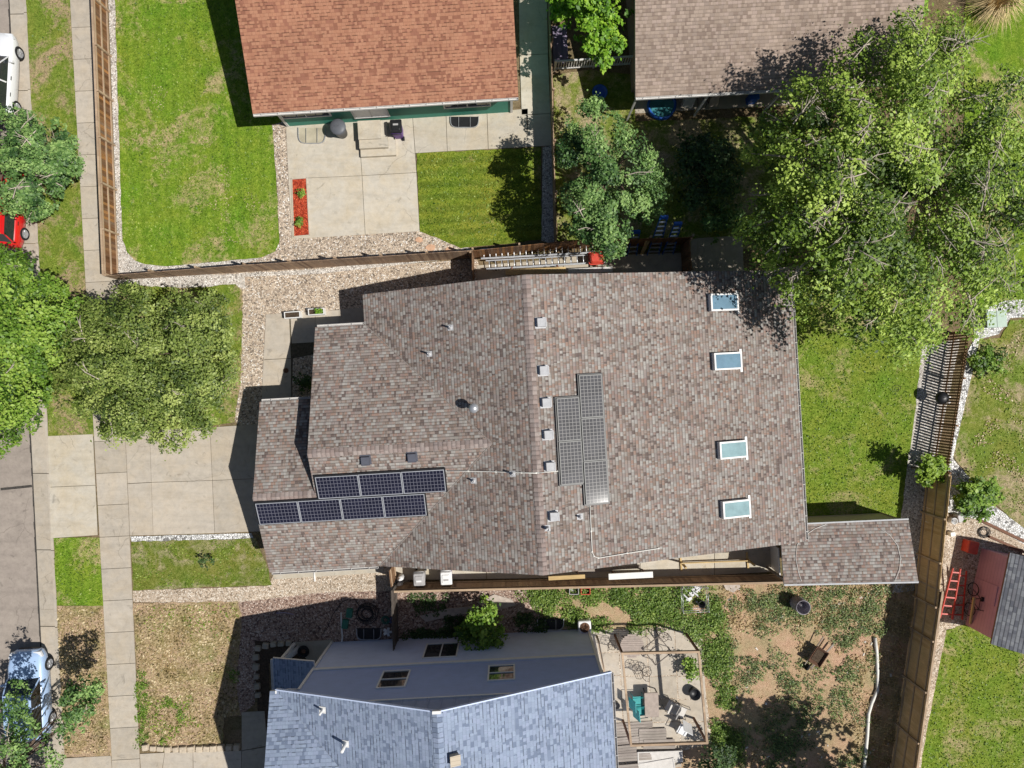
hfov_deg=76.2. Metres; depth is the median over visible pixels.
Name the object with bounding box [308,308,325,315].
planter box
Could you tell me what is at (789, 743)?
weeds
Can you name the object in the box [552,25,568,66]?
wooden deck
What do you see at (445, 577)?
wheelie bin
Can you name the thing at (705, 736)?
pergola frame
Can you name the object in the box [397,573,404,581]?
gas bottle
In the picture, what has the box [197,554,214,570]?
shrub
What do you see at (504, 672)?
window
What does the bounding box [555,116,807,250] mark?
lawn
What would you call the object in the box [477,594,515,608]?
flagstone
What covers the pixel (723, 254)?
path
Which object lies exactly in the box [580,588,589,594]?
crate
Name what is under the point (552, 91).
wooden fence
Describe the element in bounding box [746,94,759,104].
cool box
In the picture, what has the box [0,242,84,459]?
broadleaf tree
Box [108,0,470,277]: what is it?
gravel bed
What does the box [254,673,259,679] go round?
edging stone
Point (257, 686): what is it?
edging stone
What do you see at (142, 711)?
weeds
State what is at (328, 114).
window
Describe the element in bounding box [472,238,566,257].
wooden fence
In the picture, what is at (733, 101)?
patio
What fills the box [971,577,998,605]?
door
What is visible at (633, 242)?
wooden fence
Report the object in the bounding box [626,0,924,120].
house
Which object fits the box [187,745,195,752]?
edging stone
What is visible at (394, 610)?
wooden fence
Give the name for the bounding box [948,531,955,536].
box
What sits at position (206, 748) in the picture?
edging stone
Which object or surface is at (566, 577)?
plank
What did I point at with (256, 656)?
edging stone
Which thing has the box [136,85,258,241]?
dry grass
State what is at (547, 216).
gravel bed
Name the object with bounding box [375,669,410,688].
window
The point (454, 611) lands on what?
flagstone
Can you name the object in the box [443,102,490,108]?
window
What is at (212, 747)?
edging stone
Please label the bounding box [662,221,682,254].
stepladder
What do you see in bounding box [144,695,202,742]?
grass
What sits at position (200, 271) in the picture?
wooden fence
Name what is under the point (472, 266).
wooden gate
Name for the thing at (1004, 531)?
edging timber
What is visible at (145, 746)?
edging stone
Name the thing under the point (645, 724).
deck board
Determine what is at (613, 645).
iron chair
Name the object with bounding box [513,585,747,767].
ivy
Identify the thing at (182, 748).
edging stone
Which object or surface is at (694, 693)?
grill
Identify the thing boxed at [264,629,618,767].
house
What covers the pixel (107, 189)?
wooden fence
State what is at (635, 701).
garden chair
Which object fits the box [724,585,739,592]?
flagstone
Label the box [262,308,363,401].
path
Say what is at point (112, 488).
sidewalk
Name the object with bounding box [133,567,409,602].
gravel bed
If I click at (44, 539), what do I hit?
kerb
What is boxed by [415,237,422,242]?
stepping stone
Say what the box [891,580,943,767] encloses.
wooden fence
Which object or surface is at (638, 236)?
stepladder
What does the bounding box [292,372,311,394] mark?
shrub
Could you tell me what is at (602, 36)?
broadleaf tree
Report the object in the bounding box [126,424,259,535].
driveway
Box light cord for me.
[795,524,900,580]
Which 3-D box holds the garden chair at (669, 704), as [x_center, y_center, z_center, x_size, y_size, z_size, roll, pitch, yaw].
[8.264,16.616,33.413,0.748,1.078,0.591,28,90,0]
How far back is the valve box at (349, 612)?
33.83 m
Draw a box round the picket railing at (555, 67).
[553,55,632,70]
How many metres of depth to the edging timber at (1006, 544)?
33.82 m
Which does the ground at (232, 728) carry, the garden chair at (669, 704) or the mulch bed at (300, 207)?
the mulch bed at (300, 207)
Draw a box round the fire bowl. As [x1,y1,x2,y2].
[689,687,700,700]
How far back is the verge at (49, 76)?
33.97 m
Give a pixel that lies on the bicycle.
(981, 599)
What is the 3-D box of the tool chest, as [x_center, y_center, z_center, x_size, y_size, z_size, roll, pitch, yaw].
[23.667,8.400,33.715,0.560,0.530,0.660,12,90,0]
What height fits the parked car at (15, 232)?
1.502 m
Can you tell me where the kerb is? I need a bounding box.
[10,0,64,767]
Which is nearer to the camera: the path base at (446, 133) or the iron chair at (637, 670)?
the iron chair at (637, 670)
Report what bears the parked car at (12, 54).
on the road
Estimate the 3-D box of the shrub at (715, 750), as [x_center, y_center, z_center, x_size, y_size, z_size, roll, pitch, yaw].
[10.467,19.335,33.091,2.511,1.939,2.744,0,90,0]
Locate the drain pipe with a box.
[862,637,878,767]
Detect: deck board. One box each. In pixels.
[616,721,652,728]
[617,727,648,736]
[617,736,638,744]
[618,745,636,753]
[618,752,651,761]
[619,763,638,767]
[639,728,666,742]
[643,739,674,748]
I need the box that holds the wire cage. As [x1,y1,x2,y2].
[679,586,708,612]
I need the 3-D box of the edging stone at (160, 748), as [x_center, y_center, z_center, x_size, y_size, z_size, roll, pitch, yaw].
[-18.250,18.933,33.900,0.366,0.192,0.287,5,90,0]
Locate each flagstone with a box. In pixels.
[420,606,479,621]
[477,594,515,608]
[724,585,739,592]
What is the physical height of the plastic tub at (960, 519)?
0.400 m
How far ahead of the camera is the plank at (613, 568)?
33.87 m
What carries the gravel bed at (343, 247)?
on the ground at (232, 728)
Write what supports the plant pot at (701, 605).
on the dirt yard at (837, 739)
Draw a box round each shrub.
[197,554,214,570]
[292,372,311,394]
[295,188,305,198]
[295,216,303,227]
[453,593,509,650]
[681,657,702,682]
[698,741,737,767]
[699,200,745,244]
[911,452,951,487]
[923,0,928,16]
[951,473,1005,522]
[966,343,1012,378]
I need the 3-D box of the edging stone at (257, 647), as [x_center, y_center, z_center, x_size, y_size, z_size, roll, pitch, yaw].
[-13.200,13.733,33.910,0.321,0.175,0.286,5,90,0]
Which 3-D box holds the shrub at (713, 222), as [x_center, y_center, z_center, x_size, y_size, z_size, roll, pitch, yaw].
[10.785,-8.454,33.249,2.812,1.951,2.123,-21,90,0]
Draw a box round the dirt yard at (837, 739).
[540,584,914,767]
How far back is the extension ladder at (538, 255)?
33.41 m
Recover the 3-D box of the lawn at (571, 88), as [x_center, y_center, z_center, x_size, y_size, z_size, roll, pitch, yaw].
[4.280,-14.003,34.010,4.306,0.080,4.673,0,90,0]
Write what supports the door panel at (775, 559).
on the path at (760, 558)
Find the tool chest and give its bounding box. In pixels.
[961,539,978,554]
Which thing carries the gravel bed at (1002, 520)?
on the ground at (232, 728)
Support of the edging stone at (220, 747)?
on the ground at (232, 728)
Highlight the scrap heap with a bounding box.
[683,587,700,602]
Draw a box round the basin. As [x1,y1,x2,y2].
[592,84,607,99]
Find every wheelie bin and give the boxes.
[390,119,404,140]
[413,568,426,586]
[440,570,451,584]
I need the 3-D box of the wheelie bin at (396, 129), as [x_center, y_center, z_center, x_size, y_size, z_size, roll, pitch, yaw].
[-5.857,-12.971,33.391,0.600,1.113,0.760,-3,90,0]
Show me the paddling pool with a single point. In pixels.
(660, 109)
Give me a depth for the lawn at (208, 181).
33.97 m
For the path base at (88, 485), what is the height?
0.060 m
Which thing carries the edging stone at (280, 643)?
on the garden bed at (267, 656)
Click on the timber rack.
(748, 560)
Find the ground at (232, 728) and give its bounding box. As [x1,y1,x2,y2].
[18,0,1023,767]
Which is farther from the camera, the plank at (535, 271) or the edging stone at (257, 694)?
the edging stone at (257, 694)
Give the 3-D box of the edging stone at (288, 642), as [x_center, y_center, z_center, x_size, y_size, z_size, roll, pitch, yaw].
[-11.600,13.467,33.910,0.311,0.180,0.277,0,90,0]
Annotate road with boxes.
[0,0,45,767]
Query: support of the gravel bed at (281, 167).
on the ground at (232, 728)
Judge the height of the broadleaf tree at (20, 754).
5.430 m
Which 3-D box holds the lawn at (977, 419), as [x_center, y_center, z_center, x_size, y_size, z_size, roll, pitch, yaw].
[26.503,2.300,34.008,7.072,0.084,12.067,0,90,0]
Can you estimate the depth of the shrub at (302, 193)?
33.65 m
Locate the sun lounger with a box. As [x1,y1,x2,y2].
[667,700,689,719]
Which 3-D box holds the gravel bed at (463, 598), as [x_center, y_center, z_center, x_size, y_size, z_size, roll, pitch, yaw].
[-2.167,12.093,34.016,7.667,0.068,3.519,0,90,0]
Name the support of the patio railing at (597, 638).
on the patio at (664, 686)
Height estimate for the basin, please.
0.340 m
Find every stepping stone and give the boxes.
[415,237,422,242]
[426,244,434,250]
[445,247,454,251]
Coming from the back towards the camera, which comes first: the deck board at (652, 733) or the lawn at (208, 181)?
the lawn at (208, 181)
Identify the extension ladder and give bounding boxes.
[480,246,592,259]
[486,254,605,269]
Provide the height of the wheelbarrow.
0.540 m
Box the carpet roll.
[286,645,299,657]
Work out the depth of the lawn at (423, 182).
33.97 m
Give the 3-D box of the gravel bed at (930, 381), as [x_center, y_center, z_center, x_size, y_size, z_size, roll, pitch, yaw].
[21.333,4.333,34.013,1.926,0.074,13.786,9,90,0]
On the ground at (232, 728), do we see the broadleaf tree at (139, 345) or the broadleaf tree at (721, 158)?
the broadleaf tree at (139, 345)
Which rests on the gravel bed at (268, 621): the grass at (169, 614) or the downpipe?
the downpipe
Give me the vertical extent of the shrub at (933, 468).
2.459 m
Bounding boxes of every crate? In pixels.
[569,589,578,594]
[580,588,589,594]
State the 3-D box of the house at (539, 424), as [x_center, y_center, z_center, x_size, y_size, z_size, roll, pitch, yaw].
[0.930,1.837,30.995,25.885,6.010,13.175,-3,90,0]
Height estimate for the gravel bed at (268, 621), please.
0.072 m
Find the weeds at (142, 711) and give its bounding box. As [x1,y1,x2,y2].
[132,665,239,749]
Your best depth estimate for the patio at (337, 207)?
33.95 m
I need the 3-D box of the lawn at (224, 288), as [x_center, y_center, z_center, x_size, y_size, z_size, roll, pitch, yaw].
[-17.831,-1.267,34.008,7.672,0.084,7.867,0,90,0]
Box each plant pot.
[615,700,619,708]
[698,600,705,607]
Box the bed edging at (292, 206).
[291,177,309,236]
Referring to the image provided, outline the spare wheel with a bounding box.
[297,646,308,657]
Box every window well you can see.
[298,127,325,143]
[356,628,381,639]
[450,116,478,127]
[537,618,563,630]
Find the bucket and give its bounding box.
[948,517,957,523]
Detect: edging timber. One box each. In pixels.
[978,520,1023,542]
[988,535,1023,552]
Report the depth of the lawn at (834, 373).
33.97 m
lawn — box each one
[115,0,281,265]
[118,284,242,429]
[131,538,271,590]
[133,601,241,745]
[417,147,541,247]
[553,70,635,159]
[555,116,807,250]
[793,272,920,517]
[921,624,1023,767]
[953,319,1023,526]
[963,0,1023,317]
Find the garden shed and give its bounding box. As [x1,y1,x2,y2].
[966,548,1023,653]
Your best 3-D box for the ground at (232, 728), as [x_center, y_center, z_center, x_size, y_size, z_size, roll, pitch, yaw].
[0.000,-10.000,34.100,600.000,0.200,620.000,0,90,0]
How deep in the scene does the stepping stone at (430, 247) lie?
33.94 m
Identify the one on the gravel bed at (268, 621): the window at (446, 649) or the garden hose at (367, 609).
the garden hose at (367, 609)
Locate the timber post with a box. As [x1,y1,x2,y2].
[969,597,975,623]
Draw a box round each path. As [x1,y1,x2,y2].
[64,750,241,767]
[242,711,266,767]
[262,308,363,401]
[273,546,772,579]
[477,236,743,280]
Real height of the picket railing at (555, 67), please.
1.060 m
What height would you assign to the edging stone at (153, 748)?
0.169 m
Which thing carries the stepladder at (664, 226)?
on the ground at (232, 728)
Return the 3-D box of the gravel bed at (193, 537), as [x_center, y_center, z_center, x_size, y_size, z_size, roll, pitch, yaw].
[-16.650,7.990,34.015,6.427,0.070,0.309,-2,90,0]
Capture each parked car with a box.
[0,33,24,123]
[0,167,29,249]
[0,647,56,741]
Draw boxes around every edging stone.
[142,743,149,750]
[150,745,156,751]
[157,745,164,751]
[164,746,171,752]
[172,746,178,752]
[179,745,187,752]
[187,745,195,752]
[196,745,203,752]
[203,744,209,751]
[209,744,217,751]
[217,744,224,751]
[225,744,232,750]
[233,743,240,750]
[252,663,259,670]
[253,654,259,659]
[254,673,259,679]
[254,683,260,689]
[255,645,261,650]
[255,692,260,697]
[262,642,268,648]
[270,641,276,646]
[277,641,284,646]
[286,640,291,645]
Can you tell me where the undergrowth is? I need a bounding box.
[400,592,549,640]
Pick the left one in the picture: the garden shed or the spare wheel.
the spare wheel
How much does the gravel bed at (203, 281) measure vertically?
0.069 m
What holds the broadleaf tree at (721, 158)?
on the lawn at (662, 137)
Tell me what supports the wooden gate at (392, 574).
on the path at (760, 558)
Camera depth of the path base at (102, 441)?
33.98 m
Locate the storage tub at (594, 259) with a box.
[588,251,603,264]
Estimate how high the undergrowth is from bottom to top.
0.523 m
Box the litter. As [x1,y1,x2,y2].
[725,587,891,767]
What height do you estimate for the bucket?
0.370 m
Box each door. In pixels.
[350,109,389,118]
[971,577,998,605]
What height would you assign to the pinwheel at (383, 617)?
0.079 m
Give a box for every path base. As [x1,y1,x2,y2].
[60,436,97,537]
[75,27,139,759]
[129,437,238,529]
[265,319,313,397]
[320,20,548,223]
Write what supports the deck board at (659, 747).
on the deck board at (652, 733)
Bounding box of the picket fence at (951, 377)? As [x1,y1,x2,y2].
[932,330,969,473]
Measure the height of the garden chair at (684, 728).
1.078 m
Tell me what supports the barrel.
on the dirt yard at (837, 739)
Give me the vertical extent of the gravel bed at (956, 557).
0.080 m
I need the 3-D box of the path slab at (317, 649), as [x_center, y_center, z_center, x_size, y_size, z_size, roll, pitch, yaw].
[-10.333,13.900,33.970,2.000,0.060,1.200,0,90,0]
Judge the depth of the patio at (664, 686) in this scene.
33.95 m
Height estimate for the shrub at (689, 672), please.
1.237 m
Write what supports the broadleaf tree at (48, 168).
on the ground at (232, 728)
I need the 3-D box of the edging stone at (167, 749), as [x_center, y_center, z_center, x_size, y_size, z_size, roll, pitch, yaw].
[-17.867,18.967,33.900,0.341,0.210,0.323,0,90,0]
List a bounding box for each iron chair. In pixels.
[607,638,616,650]
[631,663,643,678]
[642,664,651,681]
[658,629,671,641]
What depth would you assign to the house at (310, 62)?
30.55 m
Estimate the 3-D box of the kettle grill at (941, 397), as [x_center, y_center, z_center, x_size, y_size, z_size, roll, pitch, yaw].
[21.833,0.717,33.427,0.640,1.154,0.674,0,90,0]
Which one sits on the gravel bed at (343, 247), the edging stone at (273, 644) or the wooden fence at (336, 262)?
the wooden fence at (336, 262)
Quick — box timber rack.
[680,552,755,570]
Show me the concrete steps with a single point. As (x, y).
(375, 138)
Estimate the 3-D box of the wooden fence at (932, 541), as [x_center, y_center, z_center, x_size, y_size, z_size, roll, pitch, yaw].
[21.204,7.744,33.040,0.156,1.920,6.624,6,90,0]
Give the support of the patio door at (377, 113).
in the house at (310, 62)
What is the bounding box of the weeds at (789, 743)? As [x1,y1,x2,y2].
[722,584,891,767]
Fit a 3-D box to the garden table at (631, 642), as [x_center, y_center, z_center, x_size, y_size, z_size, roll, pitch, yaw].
[6.125,13.382,33.641,1.200,0.642,1.188,0,90,0]
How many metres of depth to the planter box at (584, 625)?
33.50 m
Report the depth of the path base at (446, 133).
33.98 m
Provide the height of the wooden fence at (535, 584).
1.515 m
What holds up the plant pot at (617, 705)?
on the patio at (664, 686)
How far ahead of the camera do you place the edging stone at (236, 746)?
33.81 m
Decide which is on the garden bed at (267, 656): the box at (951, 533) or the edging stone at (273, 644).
the edging stone at (273, 644)
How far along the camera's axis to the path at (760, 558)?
33.95 m
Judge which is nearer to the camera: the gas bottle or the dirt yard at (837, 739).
the gas bottle
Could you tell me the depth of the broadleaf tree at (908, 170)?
25.14 m
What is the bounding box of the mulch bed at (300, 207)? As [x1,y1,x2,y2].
[292,179,308,235]
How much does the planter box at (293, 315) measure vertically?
0.360 m
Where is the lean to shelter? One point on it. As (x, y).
(848, 549)
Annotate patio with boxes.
[286,0,550,238]
[591,630,707,766]
[634,90,841,113]
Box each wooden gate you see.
[389,567,396,586]
[469,251,473,280]
[680,238,694,271]
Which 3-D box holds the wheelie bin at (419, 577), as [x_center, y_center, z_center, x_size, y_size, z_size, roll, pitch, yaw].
[-4.694,9.842,33.391,0.600,1.113,0.760,-3,90,0]
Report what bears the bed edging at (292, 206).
on the path base at (446, 133)
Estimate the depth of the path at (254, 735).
33.95 m
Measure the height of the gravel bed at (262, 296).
0.064 m
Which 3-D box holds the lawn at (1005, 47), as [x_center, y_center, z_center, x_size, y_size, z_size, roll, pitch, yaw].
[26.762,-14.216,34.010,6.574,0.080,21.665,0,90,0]
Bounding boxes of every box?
[284,311,301,318]
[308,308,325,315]
[341,618,348,628]
[346,608,352,617]
[578,618,590,632]
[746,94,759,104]
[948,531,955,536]
[975,310,1006,327]
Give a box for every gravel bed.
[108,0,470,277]
[118,259,478,425]
[118,275,245,288]
[130,533,253,541]
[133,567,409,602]
[212,230,469,274]
[237,591,409,716]
[272,122,291,242]
[409,585,543,637]
[541,146,553,242]
[884,340,959,594]
[919,627,945,767]
[939,514,1023,629]
[946,300,1023,511]
[948,459,1023,543]
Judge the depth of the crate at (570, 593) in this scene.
33.79 m
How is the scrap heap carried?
on the dirt yard at (837, 739)
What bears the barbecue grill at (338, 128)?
on the patio at (337, 207)
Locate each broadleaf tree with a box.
[0,101,86,225]
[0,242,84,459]
[0,673,107,767]
[43,279,243,460]
[545,0,634,74]
[553,89,673,266]
[664,128,747,215]
[726,0,1023,380]
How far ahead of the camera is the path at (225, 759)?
33.95 m
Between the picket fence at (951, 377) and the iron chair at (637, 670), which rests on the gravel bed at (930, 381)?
the picket fence at (951, 377)
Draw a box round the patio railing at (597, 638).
[596,635,604,671]
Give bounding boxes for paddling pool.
[647,98,676,119]
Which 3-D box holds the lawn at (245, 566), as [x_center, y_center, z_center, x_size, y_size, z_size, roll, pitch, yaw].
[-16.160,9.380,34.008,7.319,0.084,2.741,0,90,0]
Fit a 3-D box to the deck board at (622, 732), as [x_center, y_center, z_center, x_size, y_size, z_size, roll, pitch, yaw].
[5.833,18.100,33.908,2.573,0.035,0.388,-3,90,0]
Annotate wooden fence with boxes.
[91,0,118,279]
[102,264,255,279]
[241,247,474,270]
[391,581,398,650]
[394,574,782,592]
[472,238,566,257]
[548,3,557,241]
[563,234,693,248]
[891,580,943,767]
[911,473,951,608]
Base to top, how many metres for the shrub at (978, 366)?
0.836 m
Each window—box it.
[280,112,331,118]
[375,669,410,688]
[422,642,459,658]
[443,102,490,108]
[487,664,514,681]
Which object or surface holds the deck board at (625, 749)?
on the patio at (664, 686)
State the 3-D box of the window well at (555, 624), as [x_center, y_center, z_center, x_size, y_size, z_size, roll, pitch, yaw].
[2.000,12.500,33.935,1.400,0.130,0.600,0,90,0]
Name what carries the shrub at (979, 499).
on the ground at (232, 728)
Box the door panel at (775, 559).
[770,546,780,574]
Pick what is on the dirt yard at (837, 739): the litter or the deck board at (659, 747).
the litter
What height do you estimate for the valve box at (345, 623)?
0.160 m
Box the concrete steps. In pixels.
[357,120,396,157]
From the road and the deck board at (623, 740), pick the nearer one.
the deck board at (623, 740)
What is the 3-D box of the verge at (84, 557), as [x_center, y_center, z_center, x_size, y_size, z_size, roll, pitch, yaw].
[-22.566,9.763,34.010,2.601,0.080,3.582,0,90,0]
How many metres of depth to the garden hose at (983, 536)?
33.91 m
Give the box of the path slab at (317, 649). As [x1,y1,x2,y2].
[294,640,331,661]
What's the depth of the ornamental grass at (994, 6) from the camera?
33.32 m
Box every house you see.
[235,0,517,126]
[253,270,807,574]
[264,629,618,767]
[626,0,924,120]
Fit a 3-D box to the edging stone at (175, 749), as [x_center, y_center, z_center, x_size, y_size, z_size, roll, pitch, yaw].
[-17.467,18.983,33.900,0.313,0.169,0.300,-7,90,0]
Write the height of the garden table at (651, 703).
0.655 m
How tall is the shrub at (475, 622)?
2.419 m
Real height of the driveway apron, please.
0.085 m
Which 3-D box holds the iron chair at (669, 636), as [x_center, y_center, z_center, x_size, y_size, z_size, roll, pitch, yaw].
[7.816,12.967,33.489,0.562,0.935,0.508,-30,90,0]
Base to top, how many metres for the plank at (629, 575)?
0.950 m
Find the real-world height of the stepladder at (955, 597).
0.699 m
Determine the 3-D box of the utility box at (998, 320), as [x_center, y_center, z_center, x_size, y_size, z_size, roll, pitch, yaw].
[24.567,-3.300,33.532,1.000,0.937,0.840,-3,90,0]
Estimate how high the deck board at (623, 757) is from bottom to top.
0.035 m
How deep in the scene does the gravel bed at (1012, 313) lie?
33.96 m
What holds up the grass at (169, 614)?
on the lawn at (174, 670)
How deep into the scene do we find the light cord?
31.58 m
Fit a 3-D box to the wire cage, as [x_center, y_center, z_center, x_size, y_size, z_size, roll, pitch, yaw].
[9.383,11.050,33.650,1.337,0.700,1.271,-3,90,0]
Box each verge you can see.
[26,0,93,435]
[53,537,102,605]
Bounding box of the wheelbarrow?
[804,637,833,670]
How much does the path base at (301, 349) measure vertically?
0.060 m
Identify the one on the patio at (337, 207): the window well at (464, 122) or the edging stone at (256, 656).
the window well at (464, 122)
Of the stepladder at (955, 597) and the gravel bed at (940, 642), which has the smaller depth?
the stepladder at (955, 597)
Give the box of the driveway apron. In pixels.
[48,434,97,537]
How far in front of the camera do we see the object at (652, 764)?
33.76 m
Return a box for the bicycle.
[964,582,983,615]
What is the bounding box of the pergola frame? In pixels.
[614,632,707,746]
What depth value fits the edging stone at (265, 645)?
33.82 m
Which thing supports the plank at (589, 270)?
on the trestle
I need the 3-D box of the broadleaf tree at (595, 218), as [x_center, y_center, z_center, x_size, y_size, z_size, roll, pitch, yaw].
[4.207,-9.679,30.812,6.745,6.398,6.469,45,90,0]
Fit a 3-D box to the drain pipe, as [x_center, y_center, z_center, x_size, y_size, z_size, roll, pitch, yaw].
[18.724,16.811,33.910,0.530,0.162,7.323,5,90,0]
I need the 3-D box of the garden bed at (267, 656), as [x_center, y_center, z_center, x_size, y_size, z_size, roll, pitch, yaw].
[-11.367,15.833,34.012,4.067,0.076,5.000,0,90,0]
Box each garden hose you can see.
[322,596,378,634]
[978,526,990,537]
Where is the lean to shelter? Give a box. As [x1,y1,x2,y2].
[766,512,918,585]
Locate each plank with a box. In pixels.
[506,267,565,274]
[548,571,584,579]
[568,267,612,273]
[576,565,639,572]
[608,569,652,579]
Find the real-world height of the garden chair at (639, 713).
1.078 m
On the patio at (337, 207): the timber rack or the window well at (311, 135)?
the window well at (311, 135)
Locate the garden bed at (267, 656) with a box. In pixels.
[255,640,316,731]
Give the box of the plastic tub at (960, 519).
[953,513,963,522]
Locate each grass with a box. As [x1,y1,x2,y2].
[57,608,107,754]
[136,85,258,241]
[143,603,238,640]
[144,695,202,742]
[958,0,1023,35]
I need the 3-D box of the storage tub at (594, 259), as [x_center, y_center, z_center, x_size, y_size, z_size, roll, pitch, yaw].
[4.299,-6.416,33.203,0.800,0.225,0.660,-4,90,0]
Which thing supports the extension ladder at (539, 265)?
on the path at (723, 254)
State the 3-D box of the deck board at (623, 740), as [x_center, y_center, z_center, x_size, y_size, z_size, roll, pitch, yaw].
[6.133,18.500,33.886,1.981,0.035,0.388,-5,90,0]
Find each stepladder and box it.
[627,230,640,255]
[647,215,668,255]
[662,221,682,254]
[940,568,966,619]
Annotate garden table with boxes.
[620,634,643,657]
[643,688,658,716]
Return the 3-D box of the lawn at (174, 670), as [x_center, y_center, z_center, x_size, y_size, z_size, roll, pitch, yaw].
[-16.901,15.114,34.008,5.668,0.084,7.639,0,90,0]
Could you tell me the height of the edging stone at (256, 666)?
0.177 m
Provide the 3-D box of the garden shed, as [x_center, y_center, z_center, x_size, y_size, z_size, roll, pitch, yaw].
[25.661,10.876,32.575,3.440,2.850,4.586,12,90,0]
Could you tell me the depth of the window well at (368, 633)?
33.94 m
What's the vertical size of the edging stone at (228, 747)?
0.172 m
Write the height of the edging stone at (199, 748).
0.194 m
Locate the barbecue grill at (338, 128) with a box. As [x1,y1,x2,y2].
[330,119,347,138]
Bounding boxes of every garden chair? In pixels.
[629,692,643,712]
[633,705,647,722]
[662,695,681,718]
[674,719,692,738]
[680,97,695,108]
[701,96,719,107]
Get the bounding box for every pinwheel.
[381,616,389,623]
[383,627,391,635]
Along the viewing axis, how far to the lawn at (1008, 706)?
33.97 m
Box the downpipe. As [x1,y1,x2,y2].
[340,612,342,641]
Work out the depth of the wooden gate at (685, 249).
32.96 m
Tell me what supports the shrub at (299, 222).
on the mulch bed at (300, 207)
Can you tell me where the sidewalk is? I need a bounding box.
[70,0,139,767]
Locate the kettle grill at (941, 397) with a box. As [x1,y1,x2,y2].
[926,392,948,403]
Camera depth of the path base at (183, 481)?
33.98 m
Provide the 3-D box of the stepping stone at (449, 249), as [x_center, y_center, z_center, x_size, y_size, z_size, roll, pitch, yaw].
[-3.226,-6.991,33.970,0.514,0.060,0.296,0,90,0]
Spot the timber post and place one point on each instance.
(972, 610)
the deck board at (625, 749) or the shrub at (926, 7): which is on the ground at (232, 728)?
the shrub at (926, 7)
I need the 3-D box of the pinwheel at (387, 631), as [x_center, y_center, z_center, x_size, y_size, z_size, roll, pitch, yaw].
[-6.427,12.793,33.817,0.454,0.326,0.480,0,90,0]
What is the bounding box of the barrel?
[789,595,810,614]
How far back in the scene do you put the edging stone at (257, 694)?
33.82 m

